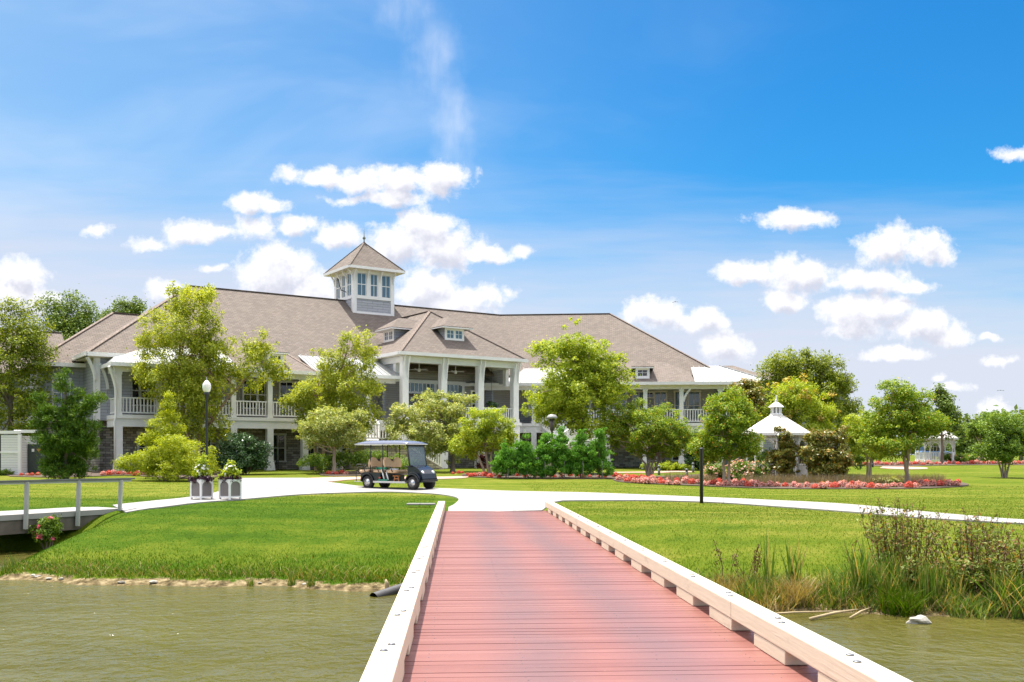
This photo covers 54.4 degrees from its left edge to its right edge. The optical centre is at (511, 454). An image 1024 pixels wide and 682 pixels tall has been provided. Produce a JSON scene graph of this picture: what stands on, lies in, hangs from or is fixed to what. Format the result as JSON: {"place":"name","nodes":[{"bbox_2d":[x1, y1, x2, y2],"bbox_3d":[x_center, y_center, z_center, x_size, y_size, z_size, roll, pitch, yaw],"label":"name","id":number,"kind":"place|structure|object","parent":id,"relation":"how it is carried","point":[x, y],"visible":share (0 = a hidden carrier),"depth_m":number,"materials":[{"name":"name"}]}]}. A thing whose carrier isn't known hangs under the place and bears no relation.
{"place":"outdoors","nodes":[
{"label":"outdoors","id":0,"kind":"place"},
{"bbox_2d":[315,476,467,481],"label":"brick path","id":1,"kind":"structure","parent":0,"point":[332,479],"depth_m":50.86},
{"bbox_2d":[0,455,1023,617],"bbox_3d":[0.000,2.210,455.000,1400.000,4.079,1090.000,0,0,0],"label":"ground","id":2,"kind":"structure","parent":0,"point":[974,476],"depth_m":26.91,"materials":[{"name":"plant"}]},
{"bbox_2d":[0,553,20,572],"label":"grass tuft","id":3,"kind":"object","parent":2,"relation":"on","point":[11,562],"visible":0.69,"depth_m":23.57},
{"bbox_2d":[0,294,69,435],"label":"maple tree","id":4,"kind":"object","parent":2,"relation":"on","point":[33,335],"visible":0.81,"depth_m":59.58,"materials":[{"name":"green plant"}]},
{"bbox_2d":[27,513,63,549],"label":"rose bush","id":5,"kind":"object","parent":2,"relation":"on","point":[45,530],"visible":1,"depth_m":29.18,"materials":[{"name":"green plant"}]},
{"bbox_2d":[0,478,134,534],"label":"footbridge","id":6,"kind":"object","parent":2,"relation":"on","point":[78,516],"visible":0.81,"depth_m":30.08,"materials":[{"name":"wood"}]},
{"bbox_2d":[24,367,112,478],"bbox_3d":[-22.541,-1.540,50.738,4.270,6.010,3.523,0,0,0],"label":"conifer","id":7,"kind":"object","parent":2,"relation":"on","point":[70,445],"visible":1,"depth_m":50.23,"materials":[{"name":"green plant"}]},
{"bbox_2d":[31,283,105,340],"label":"background tree","id":8,"kind":"object","parent":2,"relation":"on","point":[69,325],"visible":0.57,"depth_m":103.47,"materials":[{"name":"green plant"}]},
{"bbox_2d":[6,471,221,478],"bbox_3d":[-22.162,1.115,55.610,13.246,0.300,10.311,0,0,0],"label":"planting bed","id":9,"kind":"object","parent":2,"relation":"on","point":[95,474],"visible":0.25,"depth_m":54.01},
{"bbox_2d":[0,430,37,474],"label":"utility enclosure","id":10,"kind":"object","parent":9,"relation":"on","point":[13,452],"visible":0.77,"depth_m":55.31,"materials":[{"name":"white paint"}]},
{"bbox_2d":[28,444,61,473],"bbox_3d":[-26.561,0.252,56.623,1.515,1.739,1.038,0,0,0],"label":"transformer box","id":11,"kind":"object","parent":9,"relation":"on","point":[32,460],"visible":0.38,"depth_m":56.11,"materials":[{"name":"metal"}]},
{"bbox_2d":[29,447,45,471],"bbox_3d":[-26.589,0.252,56.126,1.234,1.402,0.029,0,0,0],"label":"door","id":12,"kind":"structure","parent":11,"relation":"in","point":[32,455],"depth_m":56.11,"materials":[{"name":"grey metal"}]},
{"bbox_2d":[126,280,293,455],"bbox_3d":[-17.486,-4.474,58.127,9.874,11.459,5.287,0,0,0],"label":"river birch","id":13,"kind":"object","parent":9,"relation":"on","point":[189,374],"visible":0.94,"depth_m":57.64,"materials":[{"name":"green plant"}]},
{"bbox_2d":[97,293,150,319],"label":"background tree","id":14,"kind":"object","parent":2,"relation":"on","point":[136,307],"visible":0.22,"depth_m":111.32,"materials":[{"name":"green plant"}]},
{"bbox_2d":[135,390,194,464],"bbox_3d":[-17.713,-1.103,51.028,3.111,4.791,2.351,0,0,-22],"label":"willow shrub","id":15,"kind":"object","parent":2,"relation":"on","point":[164,429],"visible":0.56,"depth_m":50.91,"materials":[{"name":"green plant"}]},
{"bbox_2d":[111,434,221,480],"bbox_3d":[-16.820,0.191,48.383,5.568,2.712,3.089,0,0,0],"label":"willow shrub","id":16,"kind":"object","parent":2,"relation":"on","point":[154,462],"visible":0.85,"depth_m":47.99,"materials":[{"name":"green plant"}]},
{"bbox_2d":[0,548,409,583],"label":"undergrowth","id":17,"kind":"object","parent":2,"relation":"on","point":[48,569],"visible":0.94,"depth_m":22.43,"materials":[{"name":"green plant"}]},
{"bbox_2d":[202,378,210,474],"bbox_3d":[-14.258,-1.151,46.500,0.400,4.970,0.400,0,0,0],"label":"street lamp","id":18,"kind":"object","parent":2,"relation":"on","point":[206,386],"visible":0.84,"depth_m":46.45,"materials":[{"name":"black metal"}]},
{"bbox_2d":[211,431,275,474],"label":"camellia bush","id":19,"kind":"object","parent":2,"relation":"on","point":[253,455],"visible":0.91,"depth_m":55.72,"materials":[{"name":"green plant"}]},
{"bbox_2d":[285,569,298,585],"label":"grass tuft","id":20,"kind":"object","parent":2,"relation":"on","point":[291,577],"visible":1,"depth_m":21.57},
{"bbox_2d":[276,325,386,470],"bbox_3d":[-11.037,-3.460,61.303,7.444,9.154,4.664,0,0,0],"label":"river birch","id":21,"kind":"object","parent":2,"relation":"on","point":[304,395],"visible":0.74,"depth_m":61.14,"materials":[{"name":"green plant"}]},
{"bbox_2d":[319,471,407,475],"bbox_3d":[-7.971,1.090,57.665,6.218,0.246,7.916,0,0,0],"label":"planting bed","id":22,"kind":"object","parent":2,"relation":"on","point":[352,473],"visible":0.27,"depth_m":55.22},
{"bbox_2d":[291,404,368,471],"bbox_3d":[-10.328,-0.828,57.104,4.679,4.093,3.584,0,0,0],"label":"blossom tree","id":23,"kind":"object","parent":22,"relation":"on","point":[337,429],"visible":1,"depth_m":56.35,"materials":[{"name":"green plant"}]},
{"bbox_2d":[294,447,408,472],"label":"shrub","id":24,"kind":"object","parent":22,"relation":"on","point":[318,462],"visible":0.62,"depth_m":57.33,"materials":[{"name":"green plant"}]},
{"bbox_2d":[370,583,401,596],"bbox_3d":[-2.392,2.812,20.464,0.249,0.404,1.268,0,0,38],"label":"drain pipe","id":25,"kind":"object","parent":2,"relation":"on","point":[393,590],"visible":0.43,"depth_m":20.20,"materials":[{"name":"plastic"}]},
{"bbox_2d":[0,236,852,472],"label":"clubhouse","id":26,"kind":"structure","parent":2,"relation":"on","point":[437,344],"depth_m":71.42},
{"bbox_2d":[51,377,71,406],"bbox_3d":[-27.966,-3.877,61.804,1.200,1.833,0.110,0,0,-34],"label":"window","id":27,"kind":"structure","parent":26,"relation":"in","point":[55,391],"depth_m":61.68,"materials":[{"name":"glass"}]},
{"bbox_2d":[132,374,140,405],"bbox_3d":[-23.449,-4.002,61.350,1.150,1.983,0.110,0,0,-34],"label":"window","id":28,"kind":"structure","parent":26,"relation":"in","point":[135,389],"depth_m":61.52,"materials":[{"name":"glass"}]},
{"bbox_2d":[136,431,152,461],"bbox_3d":[-22.697,-0.476,61.860,1.200,1.933,0.110,0,0,-34],"label":"window","id":29,"kind":"structure","parent":26,"relation":"in","point":[138,433],"depth_m":61.68,"materials":[{"name":"glass"}]},
{"bbox_2d":[139,374,155,406],"bbox_3d":[-22.614,-4.002,61.915,1.150,1.983,0.110,0,0,-34],"label":"window","id":30,"kind":"structure","parent":26,"relation":"in","point":[142,392],"depth_m":61.88,"materials":[{"name":"glass"}]},
{"bbox_2d":[242,379,257,408],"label":"window","id":31,"kind":"structure","parent":26,"relation":"in","point":[249,396],"depth_m":65.52,"materials":[{"name":"glass"}]},
{"bbox_2d":[257,379,273,408],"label":"window","id":32,"kind":"structure","parent":26,"relation":"in","point":[261,396],"depth_m":66.00,"materials":[{"name":"glass"}]},
{"bbox_2d":[274,433,286,461],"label":"window","id":33,"kind":"structure","parent":26,"relation":"in","point":[279,438],"depth_m":66.75,"materials":[{"name":"glass"}]},
{"bbox_2d":[278,380,294,409],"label":"window","id":34,"kind":"structure","parent":26,"relation":"in","point":[284,387],"depth_m":66.89,"materials":[{"name":"glass"}]},
{"bbox_2d":[409,379,437,420],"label":"entry door","id":35,"kind":"structure","parent":26,"relation":"in","point":[417,387],"depth_m":72.55,"materials":[{"name":"white paint"}]},
{"bbox_2d":[447,381,465,413],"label":"entry door","id":36,"kind":"structure","parent":26,"relation":"in","point":[453,386],"depth_m":74.31,"materials":[{"name":"white paint"}]},
{"bbox_2d":[653,390,667,416],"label":"window","id":37,"kind":"structure","parent":26,"relation":"in","point":[660,396],"depth_m":76.84,"materials":[{"name":"glass"}]},
{"bbox_2d":[673,390,687,419],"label":"window","id":38,"kind":"structure","parent":26,"relation":"in","point":[676,392],"depth_m":76.73,"materials":[{"name":"glass"}]},
{"bbox_2d":[687,390,700,419],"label":"window","id":39,"kind":"structure","parent":26,"relation":"in","point":[694,396],"depth_m":76.64,"materials":[{"name":"glass"}]},
{"bbox_2d":[381,387,479,471],"bbox_3d":[-4.868,-1.521,60.406,6.106,5.400,4.646,0,0,-36],"label":"dogwood","id":40,"kind":"object","parent":2,"relation":"on","point":[435,409],"visible":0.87,"depth_m":60.02,"materials":[{"name":"green plant"}]},
{"bbox_2d":[462,472,614,478],"bbox_3d":[1.774,1.153,55.034,9.112,0.285,8.420,0,0,0],"label":"planting bed","id":41,"kind":"object","parent":2,"relation":"on","point":[594,476],"visible":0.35,"depth_m":51.97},
{"bbox_2d":[444,405,519,473],"bbox_3d":[-1.568,-0.710,54.739,4.151,4.003,2.960,0,0,-21],"label":"crape myrtle","id":42,"kind":"object","parent":41,"relation":"on","point":[477,437],"visible":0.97,"depth_m":54.57,"materials":[{"name":"green plant"}]},
{"bbox_2d":[488,439,522,477],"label":"arborvitae","id":43,"kind":"object","parent":41,"relation":"on","point":[504,462],"visible":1,"depth_m":51.40,"materials":[{"name":"green plant"}]},
{"bbox_2d":[512,432,537,477],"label":"arborvitae","id":44,"kind":"object","parent":41,"relation":"on","point":[524,450],"visible":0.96,"depth_m":51.49,"materials":[{"name":"green plant"}]},
{"bbox_2d":[528,432,558,477],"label":"arborvitae","id":45,"kind":"object","parent":41,"relation":"on","point":[544,452],"visible":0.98,"depth_m":51.44,"materials":[{"name":"green plant"}]},
{"bbox_2d":[549,425,576,477],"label":"arborvitae","id":46,"kind":"object","parent":41,"relation":"on","point":[561,453],"visible":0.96,"depth_m":51.46,"materials":[{"name":"green plant"}]},
{"bbox_2d":[519,316,640,472],"bbox_3d":[4.001,-3.472,58.362,7.144,9.370,5.343,0,0,0],"label":"linden tree","id":47,"kind":"object","parent":41,"relation":"on","point":[592,376],"visible":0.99,"depth_m":57.92,"materials":[{"name":"green plant"}]},
{"bbox_2d":[567,428,597,477],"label":"arborvitae","id":48,"kind":"object","parent":41,"relation":"on","point":[579,455],"visible":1,"depth_m":51.36,"materials":[{"name":"green plant"}]},
{"bbox_2d":[586,427,614,477],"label":"arborvitae","id":49,"kind":"object","parent":41,"relation":"on","point":[600,462],"visible":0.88,"depth_m":51.66,"materials":[{"name":"green plant"}]},
{"bbox_2d":[360,501,912,681],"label":"timber bridge","id":50,"kind":"structure","parent":2,"relation":"on","point":[555,592],"depth_m":9.62,"materials":[{"name":"wood"}]},
{"bbox_2d":[640,460,696,470],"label":"shrub","id":51,"kind":"object","parent":2,"relation":"on","point":[666,465],"visible":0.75,"depth_m":71.39,"materials":[{"name":"green plant"}]},
{"bbox_2d":[683,448,707,469],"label":"shrub","id":52,"kind":"object","parent":2,"relation":"on","point":[690,460],"visible":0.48,"depth_m":71.65,"materials":[{"name":"green plant"}]},
{"bbox_2d":[699,448,703,502],"bbox_3d":[6.351,0.795,33.363,0.180,2.060,0.180,0,0,0],"label":"black post","id":53,"kind":"object","parent":2,"relation":"on","point":[701,474],"visible":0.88,"depth_m":33.31,"materials":[{"name":"metal"}]},
{"bbox_2d":[709,539,739,588],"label":"dock weed","id":54,"kind":"object","parent":2,"relation":"on","point":[718,551],"visible":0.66,"depth_m":19.54,"materials":[{"name":"green plant"}]},
{"bbox_2d":[707,568,755,594],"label":"reed clump","id":55,"kind":"object","parent":2,"relation":"on","point":[723,585],"visible":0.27,"depth_m":19.11,"materials":[{"name":"plant"}]},
{"bbox_2d":[728,544,766,587],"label":"dock weed","id":56,"kind":"object","parent":2,"relation":"on","point":[753,566],"visible":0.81,"depth_m":19.14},
{"bbox_2d":[727,569,784,605],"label":"reed clump","id":57,"kind":"object","parent":2,"relation":"on","point":[757,585],"visible":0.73,"depth_m":18.62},
{"bbox_2d":[756,526,775,586],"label":"reeds","id":58,"kind":"object","parent":2,"relation":"on","point":[766,565],"visible":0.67,"depth_m":18.99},
{"bbox_2d":[739,578,805,611],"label":"reed clump","id":59,"kind":"object","parent":2,"relation":"on","point":[773,606],"visible":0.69,"depth_m":18.24,"materials":[{"name":"plant"}]},
{"bbox_2d":[613,474,968,488],"bbox_3d":[15.355,1.389,54.412,17.398,0.376,21.625,0,0,24],"label":"planting bed","id":60,"kind":"object","parent":2,"relation":"on","point":[790,487],"visible":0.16,"depth_m":46.00,"materials":[{"name":"plant"}]},
{"bbox_2d":[593,397,698,476],"bbox_3d":[7.943,-0.988,58.087,6.391,4.898,4.382,0,0,0],"label":"crape myrtle","id":61,"kind":"object","parent":60,"relation":"on","point":[674,433],"visible":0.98,"depth_m":57.61,"materials":[{"name":"green plant"}]},
{"bbox_2d":[703,461,727,478],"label":"rose bush","id":62,"kind":"object","parent":60,"relation":"on","point":[715,470],"visible":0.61,"depth_m":55.34,"materials":[{"name":"green plant"}]},
{"bbox_2d":[686,386,768,482],"bbox_3d":[10.226,-0.976,47.744,4.025,5.174,2.767,0,0,16],"label":"crape myrtle","id":63,"kind":"object","parent":60,"relation":"on","point":[719,422],"visible":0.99,"depth_m":47.42,"materials":[{"name":"green plant"}]},
{"bbox_2d":[725,458,754,480],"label":"rose bush","id":64,"kind":"object","parent":60,"relation":"on","point":[735,470],"visible":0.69,"depth_m":54.03,"materials":[{"name":"green plant"}]},
{"bbox_2d":[726,377,772,460],"bbox_3d":[14.849,-1.681,62.088,3.516,6.422,3.003,0,0,0],"label":"magnolia","id":65,"kind":"object","parent":60,"relation":"on","point":[750,386],"visible":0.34,"depth_m":61.67,"materials":[{"name":"green plant"}]},
{"bbox_2d":[746,459,774,480],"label":"rose bush","id":66,"kind":"object","parent":60,"relation":"on","point":[759,471],"visible":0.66,"depth_m":54.49,"materials":[{"name":"green plant"}]},
{"bbox_2d":[743,396,808,478],"bbox_3d":[14.920,-0.806,56.208,3.635,5.135,3.635,0,0,-9],"label":"gazebo","id":67,"kind":"object","parent":60,"relation":"on","point":[776,417],"visible":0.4,"depth_m":55.30,"materials":[{"name":"white paint"}]},
{"bbox_2d":[761,425,801,477],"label":"magnolia","id":68,"kind":"object","parent":60,"relation":"on","point":[785,457],"visible":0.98,"depth_m":54.27,"materials":[{"name":"green plant"}]},
{"bbox_2d":[755,373,841,463],"bbox_3d":[17.464,-1.755,61.191,6.031,6.620,4.141,0,0,0],"label":"golden rain tree","id":69,"kind":"object","parent":60,"relation":"on","point":[816,413],"visible":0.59,"depth_m":60.55,"materials":[{"name":"green plant"}]},
{"bbox_2d":[662,471,946,482],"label":"flowers","id":70,"kind":"object","parent":60,"relation":"on","point":[797,478],"visible":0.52,"depth_m":51.64,"materials":[{"name":"plant"}]},
{"bbox_2d":[748,444,866,470],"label":"shrub","id":71,"kind":"object","parent":60,"relation":"on","point":[859,460],"visible":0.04,"depth_m":61.52,"materials":[{"name":"green plant"}]},
{"bbox_2d":[799,425,857,479],"bbox_3d":[17.075,0.038,53.785,3.131,3.328,2.319,0,0,22],"label":"magnolia","id":72,"kind":"object","parent":60,"relation":"on","point":[816,453],"visible":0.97,"depth_m":53.48,"materials":[{"name":"green plant"}]},
{"bbox_2d":[850,375,956,483],"bbox_3d":[19.074,-1.122,48.159,5.300,5.499,3.698,0,0,0],"label":"crape myrtle","id":73,"kind":"object","parent":60,"relation":"on","point":[920,419],"visible":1,"depth_m":47.72,"materials":[{"name":"green plant"}]},
{"bbox_2d":[761,569,826,608],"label":"reed clump","id":74,"kind":"object","parent":2,"relation":"on","point":[799,588],"visible":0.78,"depth_m":18.46,"materials":[{"name":"plant"}]},
{"bbox_2d":[780,538,807,584],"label":"reeds","id":75,"kind":"object","parent":2,"relation":"on","point":[790,562],"visible":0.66,"depth_m":19.13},
{"bbox_2d":[749,345,865,434],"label":"river birch","id":76,"kind":"object","parent":2,"relation":"on","point":[792,365],"visible":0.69,"depth_m":65.46,"materials":[{"name":"green plant"}]},
{"bbox_2d":[823,582,850,608],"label":"reeds","id":77,"kind":"object","parent":2,"relation":"on","point":[833,592],"visible":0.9,"depth_m":18.21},
{"bbox_2d":[811,563,875,603],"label":"reed clump","id":78,"kind":"object","parent":2,"relation":"on","point":[843,578],"visible":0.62,"depth_m":18.50,"materials":[{"name":"plant"}]},
{"bbox_2d":[692,568,1022,617],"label":"undergrowth","id":79,"kind":"object","parent":2,"relation":"on","point":[867,600],"visible":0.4,"depth_m":18.18,"materials":[{"name":"plant"}]},
{"bbox_2d":[840,538,878,599],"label":"cattails","id":80,"kind":"object","parent":2,"relation":"on","point":[863,566],"visible":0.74,"depth_m":18.46,"materials":[{"name":"plant"}]},
{"bbox_2d":[839,409,893,477],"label":"crape myrtle","id":81,"kind":"object","parent":2,"relation":"on","point":[852,436],"visible":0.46,"depth_m":60.57,"materials":[{"name":"green plant"}]},
{"bbox_2d":[857,543,942,598],"bbox_3d":[7.013,2.181,18.539,1.543,1.083,1.797,0,0,-26],"label":"reed clump","id":82,"kind":"object","parent":2,"relation":"on","point":[893,575],"visible":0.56,"depth_m":18.43,"materials":[{"name":"plant"}]},
{"bbox_2d":[859,579,942,616],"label":"reed clump","id":83,"kind":"object","parent":2,"relation":"on","point":[894,597],"visible":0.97,"depth_m":17.69,"materials":[{"name":"green plant"}]},
{"bbox_2d":[855,497,956,579],"bbox_3d":[7.639,1.759,19.264,1.904,1.899,1.504,0,0,16],"label":"tall weed","id":84,"kind":"object","parent":2,"relation":"on","point":[899,546],"visible":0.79,"depth_m":19.07,"materials":[{"name":"green plant"}]},
{"bbox_2d":[898,556,956,586],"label":"bank shrub","id":85,"kind":"object","parent":2,"relation":"on","point":[909,566],"visible":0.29,"depth_m":18.41,"materials":[{"name":"green plant"}]},
{"bbox_2d":[911,556,945,608],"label":"reeds","id":86,"kind":"object","parent":2,"relation":"on","point":[925,585],"visible":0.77,"depth_m":17.95,"materials":[{"name":"plant"}]},
{"bbox_2d":[851,402,1023,455],"bbox_3d":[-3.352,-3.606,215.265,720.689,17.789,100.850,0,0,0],"label":"woods","id":87,"kind":"object","parent":2,"relation":"on","point":[1021,411],"visible":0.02,"depth_m":172.15,"materials":[{"name":"green plant"}]},
{"bbox_2d":[856,461,1023,465],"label":"planting bed","id":88,"kind":"object","parent":2,"relation":"on","point":[942,464],"visible":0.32,"depth_m":81.12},
{"bbox_2d":[915,431,958,461],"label":"gazebo","id":89,"kind":"object","parent":88,"relation":"on","point":[926,455],"visible":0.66,"depth_m":86.84,"materials":[{"name":"white paint"}]},
{"bbox_2d":[928,382,967,462],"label":"poplar","id":90,"kind":"object","parent":88,"relation":"on","point":[945,403],"visible":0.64,"depth_m":83.73,"materials":[{"name":"green plant"}]},
{"bbox_2d":[944,452,968,461],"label":"rose bush","id":91,"kind":"object","parent":88,"relation":"on","point":[960,457],"visible":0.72,"depth_m":87.32,"materials":[{"name":"green plant"}]},
{"bbox_2d":[964,420,993,461],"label":"crape myrtle","id":92,"kind":"object","parent":88,"relation":"on","point":[972,433],"visible":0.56,"depth_m":87.24,"materials":[{"name":"green plant"}]},
{"bbox_2d":[915,549,976,600],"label":"reed clump","id":93,"kind":"object","parent":2,"relation":"on","point":[960,586],"visible":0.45,"depth_m":18.14,"materials":[{"name":"plant"}]},
{"bbox_2d":[888,507,1023,595],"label":"tall weed","id":94,"kind":"object","parent":2,"relation":"on","point":[980,547],"visible":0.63,"depth_m":18.61,"materials":[{"name":"green plant"}]},
{"bbox_2d":[943,412,992,454],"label":"background tree","id":95,"kind":"object","parent":2,"relation":"on","point":[963,444],"visible":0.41,"depth_m":99.50,"materials":[{"name":"green plant"}]},
{"bbox_2d":[926,581,1013,618],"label":"reed clump","id":96,"kind":"object","parent":2,"relation":"on","point":[978,613],"visible":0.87,"depth_m":17.57,"materials":[{"name":"plant"}]},
{"bbox_2d":[952,556,1000,602],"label":"bank shrub","id":97,"kind":"object","parent":2,"relation":"on","point":[970,567],"visible":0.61,"depth_m":18.11,"materials":[{"name":"green plant"}]},
{"bbox_2d":[959,559,1023,618],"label":"reed clump","id":98,"kind":"object","parent":2,"relation":"on","point":[1005,593],"visible":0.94,"depth_m":17.50,"materials":[{"name":"plant"}]},
{"bbox_2d":[968,407,1023,477],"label":"crape myrtle","id":99,"kind":"object","parent":2,"relation":"on","point":[1010,448],"visible":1,"depth_m":60.87,"materials":[{"name":"green plant"}]},
{"bbox_2d":[979,522,1023,591],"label":"tall weed","id":100,"kind":"object","parent":2,"relation":"on","point":[1015,549],"visible":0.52,"depth_m":18.30,"materials":[{"name":"green plant"}]},
{"bbox_2d":[991,552,1023,589],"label":"bank shrub","id":101,"kind":"object","parent":2,"relation":"on","point":[1014,566],"visible":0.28,"depth_m":18.01,"materials":[{"name":"green plant"}]},
{"bbox_2d":[0,550,1023,681],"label":"water","id":102,"kind":"structure","parent":0,"point":[56,632],"depth_m":15.61,"materials":[{"name":"liquid"}]},
{"bbox_2d":[809,609,857,619],"bbox_3d":[5.645,2.796,17.441,1.231,0.102,0.054,0,0,-32],"label":"driftwood","id":103,"kind":"object","parent":102,"relation":"on","point":[824,615],"visible":1,"depth_m":17.35,"materials":[{"name":"brown wood"}]},
{"bbox_2d":[906,615,931,623],"bbox_3d":[6.867,2.844,16.858,0.434,0.264,0.263,0,0,0],"label":"rock","id":104,"kind":"object","parent":102,"relation":"in","point":[919,619],"visible":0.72,"depth_m":16.77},
{"bbox_2d":[0,0,1023,454],"label":"sky","id":105,"kind":"structure","parent":0,"point":[845,177],"materials":[{"name":"blue"}]},
{"bbox_2d":[112,478,1023,524],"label":"path","id":106,"kind":"structure","parent":0,"point":[468,499],"depth_m":35.10,"materials":[{"name":"concrete"}]},
{"bbox_2d":[188,453,214,499],"bbox_3d":[-10.864,0.749,34.922,0.972,1.615,0.830,0,0,0],"label":"planter","id":107,"kind":"object","parent":106,"relation":"on","point":[200,488],"depth_m":34.75,"materials":[{"name":"wood"}]},
{"bbox_2d":[217,459,241,499],"bbox_3d":[-9.882,0.855,34.919,0.884,1.403,0.826,0,0,0],"label":"planter","id":108,"kind":"object","parent":106,"relation":"on","point":[229,489],"depth_m":34.75,"materials":[{"name":"wood"}]},
{"bbox_2d":[354,440,437,489],"bbox_3d":[-4.932,0.419,42.143,3.840,2.055,1.280,0,0,35],"label":"golf cart","id":109,"kind":"object","parent":106,"relation":"on","point":[418,470],"visible":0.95,"depth_m":41.70,"materials":[{"name":"metal"}]},
{"bbox_2d":[881,466,927,469],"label":"concrete path","id":110,"kind":"structure","parent":0,"point":[897,467],"depth_m":75.41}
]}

